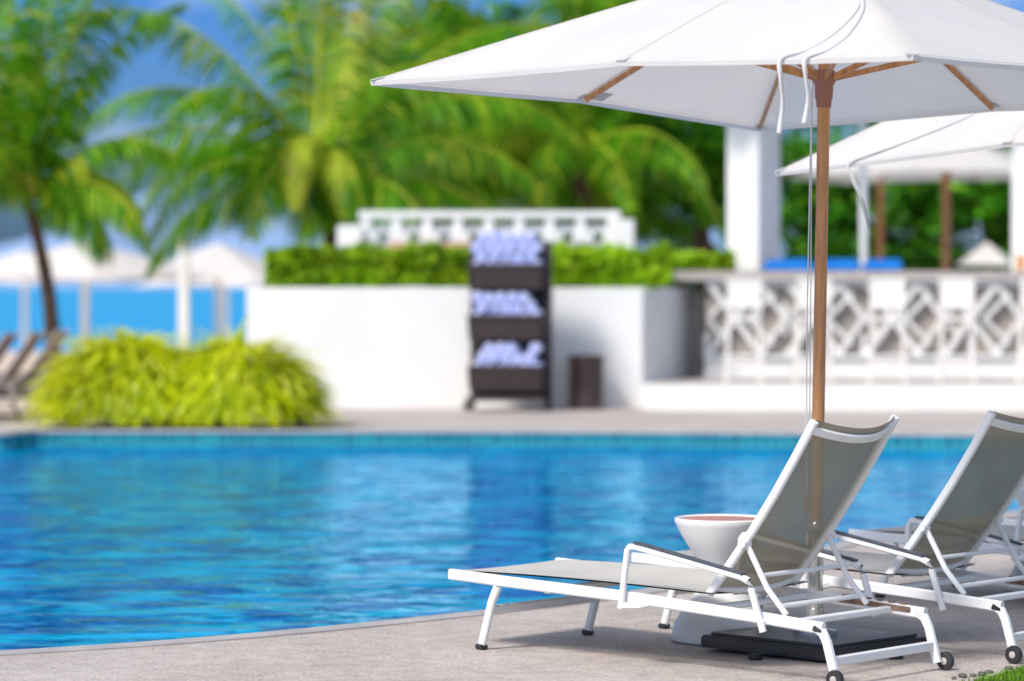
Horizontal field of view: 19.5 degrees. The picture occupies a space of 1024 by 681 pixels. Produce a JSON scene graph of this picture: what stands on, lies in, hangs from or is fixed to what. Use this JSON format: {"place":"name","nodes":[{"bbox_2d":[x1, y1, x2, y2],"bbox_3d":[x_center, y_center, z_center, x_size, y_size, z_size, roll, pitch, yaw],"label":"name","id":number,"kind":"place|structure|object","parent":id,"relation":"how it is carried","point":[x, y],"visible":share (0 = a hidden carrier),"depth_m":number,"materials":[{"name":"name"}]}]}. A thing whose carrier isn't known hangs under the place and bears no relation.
{"place":"outdoors","nodes":[
{"label":"outdoors","id":0,"kind":"place"},
{"bbox_2d":[0,351,191,421],"bbox_3d":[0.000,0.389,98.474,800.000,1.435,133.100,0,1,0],"label":"beach sand","id":1,"kind":"structure","parent":0,"point":[7,413],"depth_m":37.82,"materials":[{"name":"sand"}]},
{"bbox_2d":[0,331,36,420],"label":"sun lounger","id":2,"kind":"object","parent":1,"relation":"on","point":[7,339],"visible":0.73,"depth_m":33.26,"materials":[{"name":"beige"}]},
{"bbox_2d":[0,263,64,281],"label":"beach umbrella","id":3,"kind":"object","parent":1,"relation":"on","point":[24,278],"visible":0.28,"depth_m":67.44,"materials":[{"name":"fabric"}]},
{"bbox_2d":[0,328,69,391],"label":"sun lounger","id":4,"kind":"object","parent":1,"relation":"on","point":[58,330],"visible":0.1,"depth_m":35.88,"materials":[{"name":"beige"}]},
{"bbox_2d":[0,250,119,344],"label":"beach umbrella","id":5,"kind":"object","parent":1,"relation":"on","point":[17,255],"visible":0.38,"depth_m":94.90,"materials":[{"name":"fabric"}]},
{"bbox_2d":[0,0,189,371],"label":"palm tree","id":6,"kind":"object","parent":1,"relation":"on","point":[64,195],"visible":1,"depth_m":41.64,"materials":[{"name":"green plant"}]},
{"bbox_2d":[0,241,221,348],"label":"beach umbrella","id":7,"kind":"object","parent":1,"relation":"on","point":[67,262],"visible":0.65,"depth_m":63.91,"materials":[{"name":"fabric"}]},
{"bbox_2d":[178,232,189,349],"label":"beach post","id":8,"kind":"object","parent":1,"relation":"on","point":[184,293],"visible":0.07,"depth_m":49.91,"materials":[{"name":"white paint"}]},
{"bbox_2d":[118,243,273,340],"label":"beach umbrella","id":9,"kind":"object","parent":1,"relation":"on","point":[217,261],"visible":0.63,"depth_m":66.05,"materials":[{"name":"fabric"}]},
{"bbox_2d":[134,279,263,339],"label":"beach umbrella","id":10,"kind":"object","parent":1,"relation":"on","point":[225,284],"visible":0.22,"depth_m":94.82,"materials":[{"name":"fabric"}]},
{"bbox_2d":[58,0,586,281],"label":"palm tree","id":11,"kind":"object","parent":1,"relation":"on","point":[293,171],"visible":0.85,"depth_m":44.55,"materials":[{"name":"green plant"}]},
{"bbox_2d":[204,0,455,174],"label":"palm tree","id":12,"kind":"object","parent":1,"relation":"on","point":[230,11],"visible":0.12,"depth_m":55.76,"materials":[{"name":"green plant"}]},
{"bbox_2d":[329,0,531,224],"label":"broadleaf tree","id":13,"kind":"object","parent":1,"relation":"on","point":[397,62],"visible":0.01,"depth_m":61.16,"materials":[{"name":"green plant"}]},
{"bbox_2d":[264,0,649,248],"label":"palm tree","id":14,"kind":"object","parent":1,"relation":"on","point":[595,195],"visible":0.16,"depth_m":49.26,"materials":[{"name":"green plant"}]},
{"bbox_2d":[388,0,644,238],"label":"broadleaf tree","id":15,"kind":"object","parent":1,"relation":"on","point":[515,10],"visible":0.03,"depth_m":59.55,"materials":[{"name":"green plant"}]},
{"bbox_2d":[395,0,726,248],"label":"palm tree","id":16,"kind":"object","parent":1,"relation":"on","point":[534,148],"visible":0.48,"depth_m":47.39,"materials":[{"name":"green plant"}]},
{"bbox_2d":[523,162,721,253],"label":"palm tree","id":17,"kind":"object","parent":1,"relation":"on","point":[665,228],"visible":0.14,"depth_m":52.03,"materials":[{"name":"green plant"}]},
{"bbox_2d":[603,111,813,372],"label":"broadleaf tree","id":18,"kind":"object","parent":1,"relation":"on","point":[709,141],"visible":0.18,"depth_m":48.99,"materials":[{"name":"green plant"}]},
{"bbox_2d":[722,122,1011,253],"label":"broadleaf tree","id":19,"kind":"object","parent":1,"relation":"on","point":[905,203],"visible":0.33,"depth_m":56.62,"materials":[{"name":"green plant"}]},
{"bbox_2d":[780,173,1011,258],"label":"patio umbrella","id":20,"kind":"object","parent":1,"relation":"on","point":[879,208],"visible":0.02,"depth_m":50.73,"materials":[{"name":"fabric"}]},
{"bbox_2d":[782,246,1011,270],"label":"hedge","id":21,"kind":"object","parent":1,"relation":"on","point":[916,260],"visible":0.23,"depth_m":53.09,"materials":[{"name":"green plant"}]},
{"bbox_2d":[893,147,1011,252],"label":"broadleaf tree","id":22,"kind":"object","parent":1,"relation":"on","point":[1000,203],"visible":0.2,"depth_m":55.76,"materials":[{"name":"green plant"}]},
{"bbox_2d":[956,242,1011,270],"bbox_3d":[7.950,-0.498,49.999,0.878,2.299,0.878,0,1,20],"label":"patio umbrella","id":23,"kind":"object","parent":1,"relation":"on","point":[986,253],"visible":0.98,"depth_m":49.72,"materials":[{"name":"fabric"}]},
{"bbox_2d":[2,327,238,427],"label":"ornamental grass","id":24,"kind":"object","parent":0,"point":[109,379],"depth_m":30.62,"materials":[{"name":"plant"}]},
{"bbox_2d":[0,288,246,351],"bbox_3d":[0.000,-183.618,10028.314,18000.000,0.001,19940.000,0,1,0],"label":"sea water","id":25,"kind":"structure","parent":0,"point":[150,310],"depth_m":296.81,"materials":[{"name":"liquid"}]},
{"bbox_2d":[0,189,793,287],"bbox_3d":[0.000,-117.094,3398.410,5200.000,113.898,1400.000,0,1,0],"label":"distant hills","id":26,"kind":"structure","parent":0,"point":[276,239],"depth_m":2988.82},
{"bbox_2d":[0,447,1019,649],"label":"pool water","id":27,"kind":"structure","parent":0,"point":[105,545],"depth_m":20.78,"materials":[{"name":"liquid"}]},
{"bbox_2d":[0,408,1023,680],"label":"pool deck","id":28,"kind":"structure","parent":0,"point":[552,644],"depth_m":12.33,"materials":[{"name":"concrete"}]},
{"bbox_2d":[0,330,47,418],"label":"sun lounger","id":29,"kind":"object","parent":28,"relation":"on","point":[21,357],"visible":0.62,"depth_m":32.60,"materials":[{"name":"wood"},{"name":"fabric"}]},
{"bbox_2d":[0,330,67,395],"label":"sun lounger","id":30,"kind":"object","parent":28,"relation":"on","point":[27,378],"visible":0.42,"depth_m":33.95,"materials":[{"name":"wood"},{"name":"fabric"}]},
{"bbox_2d":[145,315,350,427],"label":"ornamental grass","id":31,"kind":"object","parent":28,"relation":"on","point":[242,382],"depth_m":30.65,"materials":[{"name":"plant"}]},
{"bbox_2d":[246,287,700,407],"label":"planter wall","id":32,"kind":"structure","parent":28,"relation":"on","point":[400,347],"depth_m":36.01,"materials":[{"name":"white paint"}]},
{"bbox_2d":[261,238,674,289],"bbox_3d":[-0.528,-0.928,36.819,5.083,0.686,1.319,0,1,0],"label":"hedge","id":33,"kind":"object","parent":32,"relation":"on","point":[360,264],"visible":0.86,"depth_m":36.33,"materials":[{"name":"green plant"}]},
{"bbox_2d":[634,246,737,291],"bbox_3d":[2.151,-0.912,37.942,1.432,0.601,0.859,0,1,0],"label":"hedge","id":34,"kind":"object","parent":32,"relation":"on","point":[702,260],"visible":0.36,"depth_m":37.62,"materials":[{"name":"green plant"}]},
{"bbox_2d":[337,211,634,248],"bbox_3d":[-0.345,-0.487,39.950,3.950,2.490,0.845,0,1,0],"label":"white balustrade","id":35,"kind":"object","parent":28,"relation":"on","point":[616,229],"visible":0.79,"depth_m":39.89,"materials":[{"name":"paint"}]},
{"bbox_2d":[0,433,973,449],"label":"pool basin","id":36,"kind":"object","parent":28,"relation":"in","point":[419,440],"visible":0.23,"depth_m":30.34,"materials":[{"name":"teal tile"}]},
{"bbox_2d":[0,429,1017,655],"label":"pool coping","id":37,"kind":"object","parent":36,"relation":"on","point":[841,545],"visible":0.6,"depth_m":29.71,"materials":[{"name":"stone"}]},
{"bbox_2d":[463,241,552,409],"bbox_3d":[-0.044,-0.181,35.076,0.989,1.977,0.572,0,1,9],"label":"towel stand","id":38,"kind":"object","parent":28,"relation":"on","point":[526,383],"visible":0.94,"depth_m":34.93,"materials":[{"name":"wood"}]},
{"bbox_2d":[472,360,482,364],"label":"rolled towel","id":39,"kind":"object","parent":38,"relation":"in","point":[476,362],"visible":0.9,"depth_m":34.97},
{"bbox_2d":[477,351,487,362],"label":"rolled towel","id":40,"kind":"object","parent":39,"relation":"on","point":[482,357],"visible":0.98,"depth_m":34.94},
{"bbox_2d":[472,310,484,313],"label":"rolled towel","id":41,"kind":"object","parent":38,"relation":"in","point":[475,312],"visible":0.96,"depth_m":34.95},
{"bbox_2d":[476,301,488,311],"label":"rolled towel","id":42,"kind":"object","parent":41,"relation":"on","point":[481,306],"visible":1,"depth_m":34.92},
{"bbox_2d":[472,291,484,302],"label":"rolled towel","id":43,"kind":"object","parent":42,"relation":"on","point":[477,296],"visible":0.99,"depth_m":34.93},
{"bbox_2d":[483,360,496,364],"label":"rolled towel","id":44,"kind":"object","parent":38,"relation":"in","point":[488,362],"visible":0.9,"depth_m":34.96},
{"bbox_2d":[487,351,500,361],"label":"rolled towel","id":45,"kind":"object","parent":44,"relation":"on","point":[494,356],"visible":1,"depth_m":34.92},
{"bbox_2d":[483,342,496,354],"bbox_3d":[-0.258,0.089,35.097,0.153,0.137,0.340,-28,3,9],"label":"rolled towel","id":46,"kind":"object","parent":45,"relation":"on","point":[489,347],"visible":1,"depth_m":34.93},
{"bbox_2d":[495,341,507,353],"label":"rolled towel","id":47,"kind":"object","parent":45,"relation":"on","point":[499,347],"visible":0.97,"depth_m":34.92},
{"bbox_2d":[484,259,495,262],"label":"rolled towel","id":48,"kind":"object","parent":38,"relation":"in","point":[489,261],"visible":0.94,"depth_m":34.91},
{"bbox_2d":[476,250,489,261],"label":"rolled towel","id":49,"kind":"object","parent":48,"relation":"on","point":[482,255],"visible":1,"depth_m":34.92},
{"bbox_2d":[470,241,483,252],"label":"rolled towel","id":50,"kind":"object","parent":49,"relation":"on","point":[476,246],"visible":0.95,"depth_m":34.94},
{"bbox_2d":[483,242,493,252],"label":"rolled towel","id":51,"kind":"object","parent":49,"relation":"on","point":[488,247],"visible":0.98,"depth_m":34.90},
{"bbox_2d":[477,231,488,243],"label":"rolled towel","id":52,"kind":"object","parent":51,"relation":"on","point":[482,237],"visible":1,"depth_m":34.90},
{"bbox_2d":[489,250,500,261],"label":"rolled towel","id":53,"kind":"object","parent":48,"relation":"on","point":[494,256],"visible":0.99,"depth_m":34.89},
{"bbox_2d":[494,241,504,252],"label":"rolled towel","id":54,"kind":"object","parent":53,"relation":"on","point":[499,246],"visible":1,"depth_m":34.87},
{"bbox_2d":[487,231,502,243],"bbox_3d":[-0.188,-1.209,35.065,0.137,0.153,0.340,-39,-7,16],"label":"rolled towel","id":55,"kind":"object","parent":54,"relation":"on","point":[494,237],"visible":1,"depth_m":34.91,"materials":[{"name":"fabric"}]},
{"bbox_2d":[484,310,496,313],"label":"rolled towel","id":56,"kind":"object","parent":38,"relation":"in","point":[488,312],"visible":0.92,"depth_m":34.98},
{"bbox_2d":[489,301,502,311],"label":"rolled towel","id":57,"kind":"object","parent":56,"relation":"on","point":[494,306],"visible":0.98,"depth_m":34.93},
{"bbox_2d":[483,292,495,303],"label":"rolled towel","id":58,"kind":"object","parent":57,"relation":"on","point":[488,297],"visible":1,"depth_m":34.90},
{"bbox_2d":[494,291,508,303],"bbox_3d":[-0.120,-0.509,35.078,0.153,0.137,0.340,-30,0,11],"label":"rolled towel","id":59,"kind":"object","parent":57,"relation":"on","point":[500,297],"visible":0.98,"depth_m":34.92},
{"bbox_2d":[517,259,529,262],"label":"rolled towel","id":60,"kind":"object","parent":38,"relation":"in","point":[523,261],"visible":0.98,"depth_m":34.87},
{"bbox_2d":[512,251,524,261],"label":"rolled towel","id":61,"kind":"object","parent":60,"relation":"on","point":[517,256],"visible":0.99,"depth_m":34.87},
{"bbox_2d":[517,241,530,252],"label":"rolled towel","id":62,"kind":"object","parent":61,"relation":"on","point":[522,247],"visible":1,"depth_m":34.84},
{"bbox_2d":[513,231,524,243],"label":"rolled towel","id":63,"kind":"object","parent":62,"relation":"on","point":[518,237],"visible":1,"depth_m":34.85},
{"bbox_2d":[524,232,537,243],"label":"rolled towel","id":64,"kind":"object","parent":62,"relation":"on","point":[530,237],"visible":1,"depth_m":34.84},
{"bbox_2d":[530,308,542,314],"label":"rolled towel","id":65,"kind":"object","parent":38,"relation":"in","point":[537,311],"visible":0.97,"depth_m":34.84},
{"bbox_2d":[529,359,544,365],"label":"rolled towel","id":66,"kind":"object","parent":38,"relation":"in","point":[538,362],"visible":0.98,"depth_m":34.93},
{"bbox_2d":[524,352,536,363],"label":"rolled towel","id":67,"kind":"object","parent":66,"relation":"on","point":[529,357],"visible":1,"depth_m":34.86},
{"bbox_2d":[529,342,543,353],"bbox_3d":[0.286,0.084,35.004,0.153,0.137,0.340,11,7,9],"label":"rolled towel","id":68,"kind":"object","parent":67,"relation":"on","point":[536,347],"visible":1,"depth_m":34.84,"materials":[{"name":"fabric"}]},
{"bbox_2d":[529,258,544,264],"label":"rolled towel","id":69,"kind":"object","parent":38,"relation":"in","point":[538,260],"visible":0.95,"depth_m":34.90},
{"bbox_2d":[524,250,536,260],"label":"rolled towel","id":70,"kind":"object","parent":69,"relation":"on","point":[529,255],"visible":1,"depth_m":34.85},
{"bbox_2d":[529,241,543,252],"bbox_3d":[0.289,-1.098,34.998,0.153,0.137,0.340,28,11,7],"label":"rolled towel","id":71,"kind":"object","parent":70,"relation":"on","point":[536,247],"visible":1,"depth_m":34.84,"materials":[{"name":"fabric"}]},
{"bbox_2d":[567,354,604,409],"bbox_3d":[0.880,0.494,35.615,0.448,0.650,0.448,0,1,0],"label":"waste bin","id":72,"kind":"object","parent":28,"relation":"on","point":[585,381],"visible":1,"depth_m":35.43,"materials":[{"name":"brown paint"}]},
{"bbox_2d":[370,0,1023,660],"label":"patio umbrella","id":73,"kind":"object","parent":28,"relation":"on","point":[822,66],"visible":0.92,"depth_m":11.92,"materials":[{"name":"fabric"}]},
{"bbox_2d":[448,414,953,680],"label":"sun lounger","id":74,"kind":"object","parent":28,"relation":"on","point":[791,532],"visible":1,"depth_m":11.47,"materials":[{"name":"white painted metal"},{"name":"taupe fabric"}]},
{"bbox_2d":[671,514,766,645],"bbox_3d":[0.872,0.992,12.411,0.420,0.515,0.420,0,1,0],"label":"side table","id":75,"kind":"object","parent":28,"relation":"on","point":[712,538],"visible":0.52,"depth_m":12.28,"materials":[{"name":"white ceramic"}]},
{"bbox_2d":[631,410,1023,663],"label":"sun lounger","id":76,"kind":"object","parent":28,"relation":"on","point":[960,520],"visible":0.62,"depth_m":12.10,"materials":[{"name":"white painted metal"},{"name":"taupe mesh fabric"},{"name":"dark grey plastic"}]},
{"bbox_2d":[642,373,1023,409],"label":"bar terrace","id":77,"kind":"structure","parent":28,"relation":"on","point":[837,396],"depth_m":35.27,"materials":[{"name":"white paint"}]},
{"bbox_2d":[775,111,1023,234],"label":"patio umbrella","id":78,"kind":"object","parent":28,"relation":"on","point":[898,140],"visible":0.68,"depth_m":13.80,"materials":[{"name":"white fabric"}]},
{"bbox_2d":[805,149,1011,270],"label":"patio umbrella","id":79,"kind":"object","parent":28,"relation":"on","point":[990,163],"visible":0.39,"depth_m":43.34,"materials":[{"name":"fabric"}]},
{"bbox_2d":[849,506,1023,597],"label":"sun lounger","id":80,"kind":"object","parent":28,"relation":"on","point":[1012,532],"visible":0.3,"depth_m":14.10,"materials":[{"name":"white painted metal"},{"name":"taupe fabric"},{"name":"dark grey plastic"}]},
{"bbox_2d":[958,673,966,677],"bbox_3d":[1.698,1.263,11.262,0.029,0.018,0.040,-1,1,-34],"label":"pebble","id":81,"kind":"object","parent":28,"relation":"on","point":[962,675],"visible":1,"depth_m":11.25,"materials":[{"name":"stone"}]},
{"bbox_2d":[1001,516,1023,525],"bbox_3d":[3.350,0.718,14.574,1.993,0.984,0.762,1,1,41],"label":"side table","id":82,"kind":"object","parent":28,"relation":"on","point":[1009,521],"visible":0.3,"depth_m":14.89,"materials":[{"name":"stone"}]},
{"bbox_2d":[1007,484,1023,591],"bbox_3d":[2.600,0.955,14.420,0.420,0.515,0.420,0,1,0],"label":"sun lounger","id":83,"kind":"object","parent":28,"relation":"on","point":[1019,499],"visible":0.31,"depth_m":14.35,"materials":[{"name":"white metal"}]},
{"bbox_2d":[0,0,1023,251],"label":"sky","id":84,"kind":"structure","parent":0,"point":[147,72],"materials":[{"name":"blue"}]},
{"bbox_2d":[649,374,1023,383],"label":"terrace paving","id":85,"kind":"structure","parent":0,"point":[695,380],"depth_m":36.10,"materials":[{"name":"stone"}]},
{"bbox_2d":[724,278,762,382],"bbox_3d":[2.790,-0.123,35.938,0.462,1.246,0.451,0,1,3],"label":"bar stool","id":86,"kind":"object","parent":85,"relation":"on","point":[744,292],"visible":1,"depth_m":35.73,"materials":[{"name":"beige paint"}]},
{"bbox_2d":[791,278,832,381],"bbox_3d":[3.620,-0.124,35.996,0.462,1.246,0.451,0,1,0],"label":"bar stool","id":87,"kind":"object","parent":85,"relation":"on","point":[801,296],"visible":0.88,"depth_m":35.80,"materials":[{"name":"beige paint"}]},
{"bbox_2d":[673,271,1023,378],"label":"pool bar counter","id":88,"kind":"object","parent":85,"relation":"on","point":[997,305],"visible":0.7,"depth_m":37.17,"materials":[{"name":"beige paint"}]},
{"bbox_2d":[760,259,809,270],"bbox_3d":[3.440,-0.945,37.489,0.620,0.147,0.400,0,1,0],"label":"folded cushion","id":89,"kind":"object","parent":88,"relation":"on","point":[785,265],"visible":0.87,"depth_m":37.33,"materials":[{"name":"blue fabric"}]},
{"bbox_2d":[812,259,861,270],"bbox_3d":[4.060,-0.945,37.489,0.620,0.147,0.400,0,1,0],"label":"folded cushion","id":90,"kind":"object","parent":88,"relation":"on","point":[842,264],"visible":0.73,"depth_m":37.33,"materials":[{"name":"blue fabric"}]},
{"bbox_2d":[862,259,902,270],"bbox_3d":[4.640,-0.945,37.489,0.500,0.147,0.400,0,1,0],"label":"folded cushion","id":91,"kind":"object","parent":88,"relation":"on","point":[881,265],"visible":0.98,"depth_m":37.33,"materials":[{"name":"blue fabric"}]},
{"bbox_2d":[1016,255,1023,270],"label":"drink glass","id":92,"kind":"object","parent":88,"relation":"on","point":[1020,262],"visible":1,"depth_m":37.25,"materials":[{"name":"orange"}]},
{"bbox_2d":[868,278,907,382],"bbox_3d":[4.527,-0.123,35.940,0.462,1.246,0.451,0,1,9],"label":"bar stool","id":93,"kind":"object","parent":85,"relation":"on","point":[887,292],"visible":1,"depth_m":35.74,"materials":[{"name":"beige paint"}]},
{"bbox_2d":[937,278,976,381],"bbox_3d":[5.380,-0.126,36.066,0.462,1.246,0.451,0,1,11],"label":"bar stool","id":94,"kind":"object","parent":85,"relation":"on","point":[956,292],"visible":1,"depth_m":35.87,"materials":[{"name":"beige paint"}]},
{"bbox_2d":[1016,278,1023,381],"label":"bar stool","id":95,"kind":"object","parent":85,"relation":"on","point":[1020,361],"visible":1,"depth_m":35.83,"materials":[{"name":"beige paint"}]},
{"bbox_2d":[727,123,1023,270],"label":"bar pavilion","id":96,"kind":"structure","parent":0,"point":[753,204],"depth_m":38.37,"materials":[{"name":"white paint"}]},
{"bbox_2d":[962,663,1023,680],"bbox_3d":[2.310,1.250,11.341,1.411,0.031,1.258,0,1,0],"label":"lawn grass","id":97,"kind":"structure","parent":0,"point":[1016,669],"depth_m":11.19,"materials":[{"name":"plant"}]},
{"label":"rolled towel","id":98,"kind":"object","parent":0,"visible":0},
{"bbox_2d":[500,351,511,362],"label":"rolled towel","id":99,"kind":"object","parent":98,"relation":"on","point":[505,357],"visible":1,"depth_m":34.89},
{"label":"rolled towel","id":100,"kind":"object","parent":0,"visible":0},
{"bbox_2d":[511,351,525,363],"bbox_3d":[0.083,0.199,35.041,0.137,0.153,0.340,-39,-5,12],"label":"rolled towel","id":101,"kind":"object","parent":100,"relation":"on","point":[517,357],"visible":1,"depth_m":34.88,"materials":[{"name":"fabric"}]},
{"bbox_2d":[505,342,520,354],"bbox_3d":[0.012,0.089,35.032,0.137,0.153,0.340,-35,-6,13],"label":"rolled towel","id":102,"kind":"object","parent":101,"relation":"on","point":[511,348],"visible":1,"depth_m":34.88,"materials":[{"name":"fabric"}]},
{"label":"rolled towel","id":103,"kind":"object","parent":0,"visible":0},
{"bbox_2d":[501,250,513,261],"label":"rolled towel","id":104,"kind":"object","parent":103,"relation":"on","point":[506,256],"visible":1,"depth_m":34.89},
{"bbox_2d":[505,241,518,252],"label":"rolled towel","id":105,"kind":"object","parent":104,"relation":"on","point":[511,246],"visible":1,"depth_m":34.86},
{"bbox_2d":[501,232,512,243],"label":"rolled towel","id":106,"kind":"object","parent":105,"relation":"on","point":[506,237],"visible":1,"depth_m":34.87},
{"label":"rolled towel","id":107,"kind":"object","parent":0,"visible":0},
{"bbox_2d":[501,301,512,312],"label":"rolled towel","id":108,"kind":"object","parent":107,"relation":"on","point":[506,306],"visible":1,"depth_m":34.88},
{"bbox_2d":[507,291,518,303],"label":"rolled towel","id":109,"kind":"object","parent":108,"relation":"on","point":[512,297],"visible":1,"depth_m":34.87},
{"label":"rolled towel","id":110,"kind":"object","parent":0,"visible":0},
{"bbox_2d":[512,301,524,312],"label":"rolled towel","id":111,"kind":"object","parent":110,"relation":"on","point":[518,307],"visible":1,"depth_m":34.89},
{"bbox_2d":[525,300,536,312],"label":"rolled towel","id":112,"kind":"object","parent":110,"relation":"on","point":[530,306],"visible":1,"depth_m":34.86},
{"bbox_2d":[518,291,532,303],"bbox_3d":[0.152,-0.504,35.024,0.153,0.137,0.340,32,9,7],"label":"rolled towel","id":113,"kind":"object","parent":112,"relation":"on","point":[525,297],"visible":1,"depth_m":34.86,"materials":[{"name":"fabric"}]}
]}

